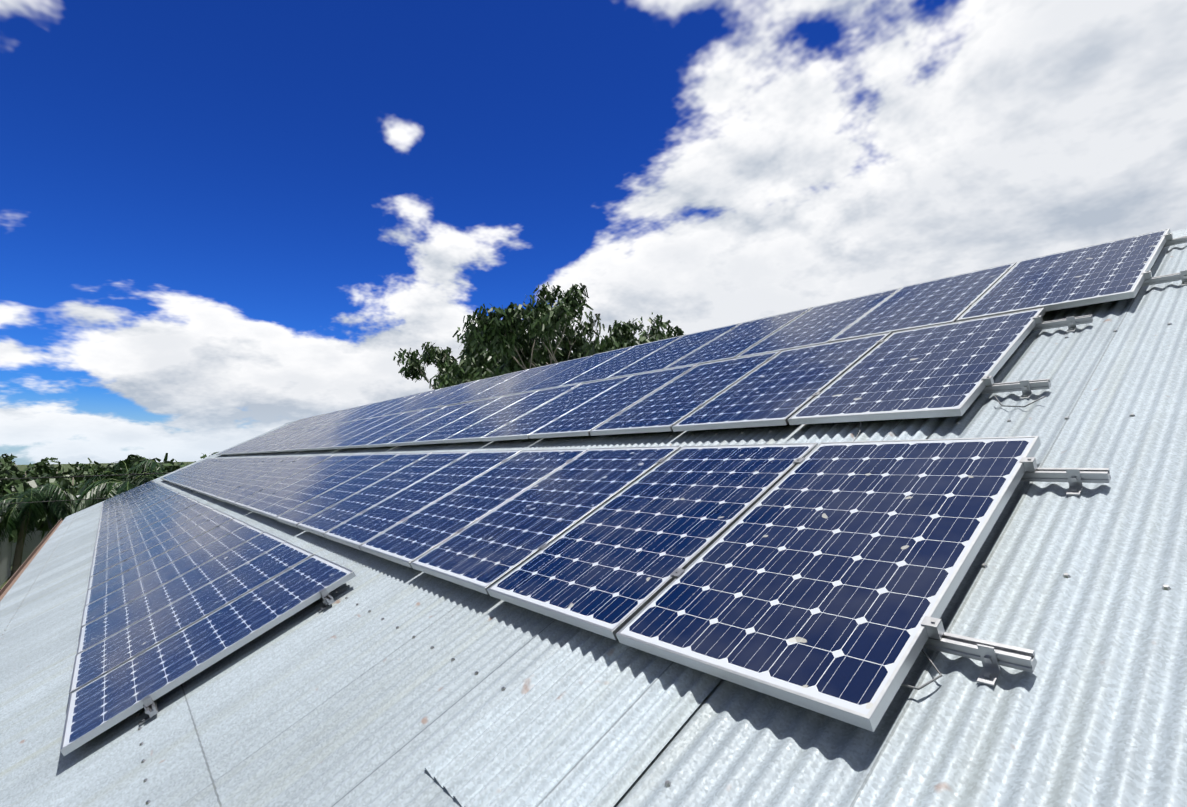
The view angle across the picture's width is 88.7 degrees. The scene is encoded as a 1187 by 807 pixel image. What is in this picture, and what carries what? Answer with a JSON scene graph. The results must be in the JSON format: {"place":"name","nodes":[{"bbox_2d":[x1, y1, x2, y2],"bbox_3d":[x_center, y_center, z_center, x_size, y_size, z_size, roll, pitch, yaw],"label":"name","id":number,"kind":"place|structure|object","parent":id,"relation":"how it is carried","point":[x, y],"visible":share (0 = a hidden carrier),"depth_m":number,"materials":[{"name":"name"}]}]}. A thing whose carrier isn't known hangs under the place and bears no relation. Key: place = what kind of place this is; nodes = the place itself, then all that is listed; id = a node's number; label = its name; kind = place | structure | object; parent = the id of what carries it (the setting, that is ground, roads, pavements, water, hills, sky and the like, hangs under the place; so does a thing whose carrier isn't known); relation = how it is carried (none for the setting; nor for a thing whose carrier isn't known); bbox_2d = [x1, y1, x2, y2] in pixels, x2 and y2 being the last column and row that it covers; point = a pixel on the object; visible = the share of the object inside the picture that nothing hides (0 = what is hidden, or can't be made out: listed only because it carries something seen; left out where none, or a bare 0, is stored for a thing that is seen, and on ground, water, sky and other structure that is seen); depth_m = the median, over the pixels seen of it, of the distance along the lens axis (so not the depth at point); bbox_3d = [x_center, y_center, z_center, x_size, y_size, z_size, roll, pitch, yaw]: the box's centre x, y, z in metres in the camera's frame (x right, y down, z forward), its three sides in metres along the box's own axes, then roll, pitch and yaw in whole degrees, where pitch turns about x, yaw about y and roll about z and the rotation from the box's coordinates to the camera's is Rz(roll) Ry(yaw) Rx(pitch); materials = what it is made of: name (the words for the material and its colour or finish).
{"place":"outdoors","nodes":[
{"label":"outdoors","id":0,"kind":"place"},
{"bbox_2d":[0,516,12,586],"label":"neighbour block","id":1,"kind":"structure","parent":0,"point":[5,558],"depth_m":34.46,"materials":[{"name":"grey"}]},
{"bbox_2d":[0,462,193,589],"bbox_3d":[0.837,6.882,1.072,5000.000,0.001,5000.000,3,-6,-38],"label":"ground","id":2,"kind":"structure","parent":0,"point":[23,467],"depth_m":866.72,"materials":[{"name":"green plant"}]},
{"bbox_2d":[0,483,76,577],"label":"palm","id":3,"kind":"object","parent":2,"relation":"on","point":[28,512],"visible":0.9,"depth_m":31.80,"materials":[{"name":"green plant"}]},
{"bbox_2d":[0,458,77,542],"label":"bushy tree","id":4,"kind":"object","parent":2,"relation":"on","point":[8,486],"visible":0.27,"depth_m":36.37,"materials":[{"name":"green plant"}]},
{"bbox_2d":[17,457,60,480],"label":"tree","id":5,"kind":"object","parent":2,"relation":"on","point":[26,471],"visible":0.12,"depth_m":104.08,"materials":[{"name":"green plant"}]},
{"bbox_2d":[11,495,78,565],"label":"neighbour shed","id":6,"kind":"structure","parent":2,"relation":"on","point":[28,550],"depth_m":40.62,"materials":[{"name":"grey"}]},
{"bbox_2d":[25,463,86,487],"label":"tree","id":7,"kind":"object","parent":2,"relation":"on","point":[50,472],"visible":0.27,"depth_m":88.54,"materials":[{"name":"green plant"}]},
{"bbox_2d":[29,474,85,490],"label":"tree","id":8,"kind":"object","parent":2,"relation":"on","point":[43,480],"visible":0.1,"depth_m":75.87,"materials":[{"name":"green plant"}]},
{"bbox_2d":[0,473,167,503],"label":"power line","id":9,"kind":"object","parent":2,"relation":"on","point":[77,476],"visible":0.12,"depth_m":26.05,"materials":[{"name":"brown wood"}]},
{"bbox_2d":[68,458,105,484],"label":"tree","id":10,"kind":"object","parent":2,"relation":"on","point":[88,470],"visible":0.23,"depth_m":104.23,"materials":[{"name":"green plant"}]},
{"bbox_2d":[74,460,165,512],"bbox_3d":[-22.877,6.213,29.944,4.325,6.822,4.621,3,-6,-38],"label":"palm","id":11,"kind":"object","parent":2,"relation":"on","point":[94,491],"visible":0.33,"depth_m":29.46,"materials":[{"name":"green plant"}]},
{"bbox_2d":[79,454,170,506],"bbox_3d":[-25.933,6.439,34.191,4.964,7.195,5.306,3,-6,-38],"label":"bushy tree","id":12,"kind":"object","parent":2,"relation":"on","point":[135,460],"visible":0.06,"depth_m":34.33,"materials":[{"name":"green plant"}]},
{"bbox_2d":[158,459,188,471],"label":"tree","id":13,"kind":"object","parent":2,"relation":"on","point":[170,466],"visible":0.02,"depth_m":73.49,"materials":[{"name":"green plant"}]},
{"bbox_2d":[393,328,601,385],"bbox_3d":[-3.209,2.538,37.493,14.946,14.814,11.585,3,-6,-38],"label":"gum tree","id":14,"kind":"object","parent":2,"relation":"on","point":[443,361],"visible":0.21,"depth_m":36.76,"materials":[{"name":"green plant"}]},
{"bbox_2d":[429,282,683,389],"bbox_3d":[-1.549,1.767,31.876,12.961,15.402,11.306,3,-6,-38],"label":"gum tree","id":15,"kind":"object","parent":2,"relation":"on","point":[544,323],"visible":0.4,"depth_m":28.66,"materials":[{"name":"green plant"}]},
{"bbox_3d":[-2.710,3.770,13.929,15.335,8.410,38.000,3,-6,-38],"label":"shed body","id":16,"kind":"object","parent":2,"relation":"on","visible":0},
{"bbox_2d":[0,243,1186,806],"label":"roof sheet","id":17,"kind":"object","parent":16,"relation":"on","point":[342,701],"visible":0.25,"depth_m":2.42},
{"bbox_2d":[0,518,62,600],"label":"eave gutter","id":18,"kind":"object","parent":17,"relation":"attached to","point":[7,586],"visible":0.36,"depth_m":13.40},
{"bbox_2d":[115,486,334,724],"bbox_3d":[-10.022,2.434,13.573,1.135,0.113,25.500,-30,14,-36],"label":"mounting rail","id":19,"kind":"object","parent":17,"relation":"on","point":[150,704],"visible":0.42,"depth_m":3.96,"materials":[{"name":"metal"}]},
{"bbox_2d":[100,486,166,515],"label":"panel","id":20,"kind":"object","parent":19,"relation":"attached to","point":[129,502],"visible":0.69,"depth_m":17.45,"materials":[{"name":"blue glass"}]},
{"bbox_2d":[100,487,169,518],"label":"panel","id":21,"kind":"object","parent":19,"relation":"attached to","point":[128,505],"visible":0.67,"depth_m":16.66,"materials":[{"name":"blue glass"}]},
{"bbox_2d":[99,489,171,521],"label":"panel","id":22,"kind":"object","parent":19,"relation":"attached to","point":[133,505],"visible":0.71,"depth_m":15.85,"materials":[{"name":"blue glass"}]},
{"bbox_2d":[98,490,174,525],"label":"panel","id":23,"kind":"object","parent":19,"relation":"attached to","point":[135,507],"visible":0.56,"depth_m":15.10,"materials":[{"name":"blue glass"}]},
{"bbox_2d":[98,491,178,528],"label":"panel","id":24,"kind":"object","parent":19,"relation":"attached to","point":[138,509],"visible":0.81,"depth_m":14.27,"materials":[{"name":"blue glass"}]},
{"bbox_2d":[97,493,182,532],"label":"panel","id":25,"kind":"object","parent":19,"relation":"attached to","point":[137,513],"visible":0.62,"depth_m":13.51,"materials":[{"name":"blue glass"}]},
{"bbox_2d":[96,495,187,537],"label":"panel","id":26,"kind":"object","parent":19,"relation":"attached to","point":[135,518],"visible":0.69,"depth_m":12.71,"materials":[{"name":"blue glass"}]},
{"bbox_2d":[95,497,192,543],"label":"panel","id":27,"kind":"object","parent":19,"relation":"attached to","point":[137,522],"visible":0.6,"depth_m":11.93,"materials":[{"name":"blue glass"}]},
{"bbox_2d":[94,499,198,550],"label":"panel","id":28,"kind":"object","parent":19,"relation":"attached to","point":[118,536],"visible":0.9,"depth_m":11.10,"materials":[{"name":"blue glass"}]},
{"bbox_2d":[93,502,204,557],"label":"panel","id":29,"kind":"object","parent":19,"relation":"attached to","point":[116,543],"visible":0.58,"depth_m":10.35,"materials":[{"name":"blue glass"}]},
{"bbox_2d":[91,505,213,566],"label":"panel","id":30,"kind":"object","parent":19,"relation":"attached to","point":[108,554],"visible":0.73,"depth_m":9.54,"materials":[{"name":"blue glass"}]},
{"bbox_2d":[90,509,222,576],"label":"panel","id":31,"kind":"object","parent":19,"relation":"attached to","point":[106,564],"visible":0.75,"depth_m":8.73,"materials":[{"name":"blue glass"}]},
{"bbox_2d":[87,513,233,589],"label":"panel","id":32,"kind":"object","parent":19,"relation":"attached to","point":[150,554],"visible":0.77,"depth_m":7.93,"materials":[{"name":"blue glass"}]},
{"bbox_2d":[85,518,246,605],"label":"panel","id":33,"kind":"object","parent":19,"relation":"attached to","point":[96,593],"visible":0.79,"depth_m":7.15,"materials":[{"name":"blue glass"}]},
{"bbox_2d":[81,524,263,626],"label":"panel","id":34,"kind":"object","parent":19,"relation":"attached to","point":[113,601],"visible":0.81,"depth_m":6.34,"materials":[{"name":"blue glass"}]},
{"bbox_2d":[76,532,285,654],"bbox_3d":[-3.776,1.687,5.634,1.650,0.041,0.992,-30,14,-36],"label":"panel","id":35,"kind":"object","parent":19,"relation":"attached to","point":[100,629],"visible":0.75,"depth_m":5.55,"materials":[{"name":"blue glass"}]},
{"bbox_2d":[69,541,313,693],"bbox_3d":[-3.151,1.611,4.841,1.650,0.040,0.992,-30,14,-36],"label":"panel","id":36,"kind":"object","parent":19,"relation":"attached to","point":[103,657],"visible":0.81,"depth_m":4.74,"materials":[{"name":"blue glass"}]},
{"bbox_2d":[60,554,355,755],"bbox_3d":[-2.517,1.536,4.055,1.650,0.040,0.992,-30,14,-36],"label":"panel","id":37,"kind":"object","parent":19,"relation":"attached to","point":[104,702],"visible":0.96,"depth_m":3.90,"materials":[{"name":"blue glass"}]},
{"bbox_2d":[0,323,1171,804],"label":"roof screws","id":38,"kind":"object","parent":17,"relation":"on","point":[984,565],"visible":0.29,"depth_m":2.95,"materials":[{"name":"metal"}]},
{"bbox_2d":[176,457,1110,686],"bbox_3d":[-7.113,1.490,12.669,1.135,0.113,27.674,-30,14,-36],"label":"mounting rail","id":39,"kind":"object","parent":17,"relation":"on","point":[992,656],"visible":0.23,"depth_m":1.75,"materials":[{"name":"metal"}]},
{"bbox_2d":[177,458,239,485],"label":"panel","id":40,"kind":"object","parent":39,"relation":"attached to","point":[203,473],"visible":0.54,"depth_m":17.41,"materials":[{"name":"blue glass"}]},
{"bbox_2d":[180,457,248,487],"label":"panel","id":41,"kind":"object","parent":39,"relation":"attached to","point":[211,472],"visible":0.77,"depth_m":16.61,"materials":[{"name":"blue glass"}]},
{"bbox_2d":[184,457,255,488],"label":"panel","id":42,"kind":"object","parent":39,"relation":"attached to","point":[217,472],"visible":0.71,"depth_m":15.81,"materials":[{"name":"blue glass"}]},
{"bbox_2d":[188,457,262,489],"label":"panel","id":43,"kind":"object","parent":39,"relation":"attached to","point":[223,473],"visible":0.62,"depth_m":15.04,"materials":[{"name":"blue glass"}]},
{"bbox_2d":[192,457,270,491],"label":"panel","id":44,"kind":"object","parent":39,"relation":"attached to","point":[204,485],"visible":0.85,"depth_m":14.21,"materials":[{"name":"blue glass"}]},
{"bbox_2d":[197,456,281,493],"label":"panel","id":45,"kind":"object","parent":39,"relation":"attached to","point":[211,486],"visible":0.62,"depth_m":13.44,"materials":[{"name":"blue glass"}]},
{"bbox_2d":[203,456,291,495],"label":"panel","id":46,"kind":"object","parent":39,"relation":"attached to","point":[244,475],"visible":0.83,"depth_m":12.65,"materials":[{"name":"blue glass"}]},
{"bbox_2d":[209,456,303,498],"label":"panel","id":47,"kind":"object","parent":39,"relation":"attached to","point":[224,490],"visible":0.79,"depth_m":11.83,"materials":[{"name":"blue glass"}]},
{"bbox_2d":[216,456,315,501],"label":"panel","id":48,"kind":"object","parent":39,"relation":"attached to","point":[222,497],"visible":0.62,"depth_m":11.07,"materials":[{"name":"blue glass"}]},
{"bbox_2d":[224,455,333,504],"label":"panel","id":49,"kind":"object","parent":39,"relation":"attached to","point":[237,497],"visible":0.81,"depth_m":10.25,"materials":[{"name":"blue glass"}]},
{"bbox_2d":[234,455,350,508],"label":"panel","id":50,"kind":"object","parent":39,"relation":"attached to","point":[276,487],"visible":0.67,"depth_m":9.47,"materials":[{"name":"blue glass"}]},
{"bbox_2d":[245,454,372,513],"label":"panel","id":51,"kind":"object","parent":39,"relation":"attached to","point":[284,493],"visible":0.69,"depth_m":8.68,"materials":[{"name":"blue glass"}]},
{"bbox_2d":[259,453,400,519],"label":"panel","id":52,"kind":"object","parent":39,"relation":"attached to","point":[283,506],"visible":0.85,"depth_m":7.87,"materials":[{"name":"blue glass"}]},
{"bbox_2d":[276,452,431,527],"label":"panel","id":53,"kind":"object","parent":39,"relation":"attached to","point":[294,517],"visible":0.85,"depth_m":7.07,"materials":[{"name":"blue glass"}]},
{"bbox_2d":[297,451,471,536],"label":"panel","id":54,"kind":"object","parent":39,"relation":"attached to","point":[337,514],"visible":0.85,"depth_m":6.28,"materials":[{"name":"blue glass"}]},
{"bbox_2d":[324,450,521,549],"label":"panel","id":55,"kind":"object","parent":39,"relation":"attached to","point":[357,531],"visible":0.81,"depth_m":5.48,"materials":[{"name":"blue glass"}]},
{"bbox_2d":[360,449,588,567],"bbox_3d":[-0.914,0.749,4.785,1.650,0.041,0.992,-30,14,-36],"label":"panel","id":56,"kind":"object","parent":39,"relation":"attached to","point":[411,539],"visible":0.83,"depth_m":4.68,"materials":[{"name":"blue glass"}]},
{"bbox_2d":[410,446,681,594],"bbox_3d":[-0.285,0.673,4.000,1.650,0.041,0.992,-30,14,-36],"label":"panel","id":57,"kind":"object","parent":39,"relation":"attached to","point":[485,552],"visible":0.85,"depth_m":3.87,"materials":[{"name":"blue glass"}]},
{"bbox_2d":[487,443,817,639],"bbox_3d":[0.346,0.600,3.210,1.650,0.041,0.992,-30,14,-36],"label":"panel","id":58,"kind":"object","parent":39,"relation":"attached to","point":[608,568],"visible":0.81,"depth_m":3.05,"materials":[{"name":"blue glass"}]},
{"bbox_2d":[616,436,1040,731],"bbox_3d":[0.973,0.524,2.420,1.650,0.041,0.992,-30,14,-36],"label":"panel","id":59,"kind":"object","parent":39,"relation":"attached to","point":[824,578],"visible":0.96,"depth_m":2.20,"materials":[{"name":"blue glass"}]},
{"bbox_2d":[230,315,1092,449],"bbox_3d":[-5.966,0.714,14.164,1.135,0.113,27.704,-30,14,-36],"label":"mounting rail","id":60,"kind":"object","parent":17,"relation":"on","point":[1025,387],"visible":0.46,"depth_m":3.28,"materials":[{"name":"metal"}]},
{"bbox_2d":[260,426,322,452],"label":"panel","id":61,"kind":"object","parent":60,"relation":"attached to","point":[286,441],"visible":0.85,"depth_m":17.29,"materials":[{"name":"blue glass"}]},
{"bbox_2d":[267,424,333,452],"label":"panel","id":62,"kind":"object","parent":60,"relation":"attached to","point":[296,439],"visible":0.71,"depth_m":16.51,"materials":[{"name":"blue glass"}]},
{"bbox_2d":[275,422,345,451],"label":"panel","id":63,"kind":"object","parent":60,"relation":"attached to","point":[282,449],"visible":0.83,"depth_m":15.71,"materials":[{"name":"blue glass"}]},
{"bbox_2d":[284,420,356,451],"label":"panel","id":64,"kind":"object","parent":60,"relation":"attached to","point":[292,448],"visible":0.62,"depth_m":14.94,"materials":[{"name":"blue glass"}]},
{"bbox_2d":[294,418,370,450],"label":"panel","id":65,"kind":"object","parent":60,"relation":"attached to","point":[324,437],"visible":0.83,"depth_m":14.13,"materials":[{"name":"blue glass"}]},
{"bbox_2d":[305,415,387,450],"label":"panel","id":66,"kind":"object","parent":60,"relation":"attached to","point":[338,435],"visible":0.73,"depth_m":13.34,"materials":[{"name":"blue glass"}]},
{"bbox_2d":[317,412,404,449],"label":"panel","id":67,"kind":"object","parent":60,"relation":"attached to","point":[329,445],"visible":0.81,"depth_m":12.54,"materials":[{"name":"blue glass"}]},
{"bbox_2d":[331,409,424,448],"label":"panel","id":68,"kind":"object","parent":60,"relation":"attached to","point":[360,436],"visible":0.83,"depth_m":11.75,"materials":[{"name":"blue glass"}]},
{"bbox_2d":[346,406,446,447],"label":"panel","id":69,"kind":"object","parent":60,"relation":"attached to","point":[362,443],"visible":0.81,"depth_m":10.94,"materials":[{"name":"blue glass"}]},
{"bbox_2d":[365,402,470,447],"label":"panel","id":70,"kind":"object","parent":60,"relation":"attached to","point":[384,441],"visible":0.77,"depth_m":10.16,"materials":[{"name":"blue glass"}]},
{"bbox_2d":[387,396,502,445],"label":"panel","id":71,"kind":"object","parent":60,"relation":"attached to","point":[431,427],"visible":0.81,"depth_m":9.37,"materials":[{"name":"blue glass"}]},
{"bbox_2d":[412,390,538,444],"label":"panel","id":72,"kind":"object","parent":60,"relation":"attached to","point":[440,435],"visible":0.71,"depth_m":8.58,"materials":[{"name":"blue glass"}]},
{"bbox_2d":[443,383,581,442],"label":"panel","id":73,"kind":"object","parent":60,"relation":"attached to","point":[478,431],"visible":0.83,"depth_m":7.77,"materials":[{"name":"blue glass"}]},
{"bbox_2d":[481,375,632,441],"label":"panel","id":74,"kind":"object","parent":60,"relation":"attached to","point":[524,426],"visible":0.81,"depth_m":6.99,"materials":[{"name":"blue glass"}]},
{"bbox_2d":[528,364,697,438],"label":"panel","id":75,"kind":"object","parent":60,"relation":"attached to","point":[585,418],"visible":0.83,"depth_m":6.18,"materials":[{"name":"blue glass"}]},
{"bbox_2d":[590,351,780,435],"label":"panel","id":76,"kind":"object","parent":60,"relation":"attached to","point":[667,407],"visible":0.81,"depth_m":5.38,"materials":[{"name":"blue glass"}]},
{"bbox_2d":[672,332,890,431],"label":"panel","id":77,"kind":"object","parent":60,"relation":"attached to","point":[781,388],"visible":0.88,"depth_m":4.58,"materials":[{"name":"blue glass"}]},
{"bbox_2d":[788,308,1044,424],"bbox_3d":[2.112,-0.250,3.926,1.650,0.041,0.992,-30,14,-36],"label":"panel","id":78,"kind":"object","parent":60,"relation":"attached to","point":[941,370],"visible":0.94,"depth_m":3.77,"materials":[{"name":"blue glass"}]},
{"bbox_2d":[425,417,943,806],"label":"roof sheet","id":79,"kind":"object","parent":17,"relation":"on","point":[584,718],"visible":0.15,"depth_m":2.07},
{"bbox_2d":[287,233,1186,428],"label":"mounting rail","id":80,"kind":"object","parent":17,"relation":"on","point":[1151,280],"visible":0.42,"depth_m":3.91,"materials":[{"name":"metal"}]},
{"bbox_2d":[333,399,392,423],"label":"panel","id":81,"kind":"object","parent":80,"relation":"attached to","point":[361,412],"visible":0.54,"depth_m":17.20,"materials":[{"name":"blue glass"}]},
{"bbox_2d":[341,396,406,422],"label":"panel","id":82,"kind":"object","parent":80,"relation":"attached to","point":[373,410],"visible":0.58,"depth_m":16.39,"materials":[{"name":"blue glass"}]},
{"bbox_2d":[354,392,422,420],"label":"panel","id":83,"kind":"object","parent":80,"relation":"attached to","point":[387,407],"visible":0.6,"depth_m":15.59,"materials":[{"name":"blue glass"}]},
{"bbox_2d":[366,388,440,418],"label":"panel","id":84,"kind":"object","parent":80,"relation":"attached to","point":[401,404],"visible":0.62,"depth_m":14.81,"materials":[{"name":"blue glass"}]},
{"bbox_2d":[382,385,455,415],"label":"panel","id":85,"kind":"object","parent":80,"relation":"attached to","point":[410,404],"visible":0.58,"depth_m":14.03,"materials":[{"name":"blue glass"}]},
{"bbox_2d":[397,380,478,413],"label":"panel","id":86,"kind":"object","parent":80,"relation":"attached to","point":[436,397],"visible":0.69,"depth_m":13.23,"materials":[{"name":"blue glass"}]},
{"bbox_2d":[415,375,501,410],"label":"panel","id":87,"kind":"object","parent":80,"relation":"attached to","point":[442,400],"visible":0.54,"depth_m":12.43,"materials":[{"name":"blue glass"}]},
{"bbox_2d":[437,369,528,406],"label":"panel","id":88,"kind":"object","parent":80,"relation":"attached to","point":[479,389],"visible":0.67,"depth_m":11.63,"materials":[{"name":"blue glass"}]},
{"bbox_2d":[460,362,559,403],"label":"panel","id":89,"kind":"object","parent":80,"relation":"attached to","point":[502,386],"visible":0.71,"depth_m":10.85,"materials":[{"name":"blue glass"}]},
{"bbox_2d":[488,355,592,398],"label":"panel","id":90,"kind":"object","parent":80,"relation":"attached to","point":[522,386],"visible":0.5,"depth_m":10.06,"materials":[{"name":"blue glass"}]},
{"bbox_2d":[521,345,635,392],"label":"panel","id":91,"kind":"object","parent":80,"relation":"attached to","point":[573,372],"visible":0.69,"depth_m":9.25,"materials":[{"name":"blue glass"}]},
{"bbox_2d":[559,335,683,386],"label":"panel","id":92,"kind":"object","parent":80,"relation":"attached to","point":[615,364],"visible":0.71,"depth_m":8.45,"materials":[{"name":"blue glass"}]},
{"bbox_2d":[606,323,740,378],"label":"panel","id":93,"kind":"object","parent":80,"relation":"attached to","point":[664,357],"visible":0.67,"depth_m":7.65,"materials":[{"name":"blue glass"}]},
{"bbox_2d":[663,307,812,369],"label":"panel","id":94,"kind":"object","parent":80,"relation":"attached to","point":[738,340],"visible":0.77,"depth_m":6.86,"materials":[{"name":"blue glass"}]},
{"bbox_2d":[735,287,901,357],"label":"panel","id":95,"kind":"object","parent":80,"relation":"attached to","point":[821,324],"visible":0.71,"depth_m":6.07,"materials":[{"name":"blue glass"}]},
{"bbox_2d":[829,262,1016,342],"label":"panel","id":96,"kind":"object","parent":80,"relation":"attached to","point":[946,300],"visible":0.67,"depth_m":5.26,"materials":[{"name":"blue glass"}]},
{"bbox_2d":[956,228,1170,321],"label":"panel","id":97,"kind":"object","parent":80,"relation":"attached to","point":[1109,271],"visible":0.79,"depth_m":4.43,"materials":[{"name":"blue glass"}]},
{"bbox_2d":[853,396,1045,689],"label":"dc cables","id":98,"kind":"object","parent":17,"relation":"on","point":[930,681],"visible":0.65,"depth_m":1.73,"materials":[{"name":"grey"}]},
{"bbox_2d":[0,0,1186,464],"label":"sky","id":99,"kind":"structure","parent":0,"point":[224,224],"materials":[{"name":"blue"}]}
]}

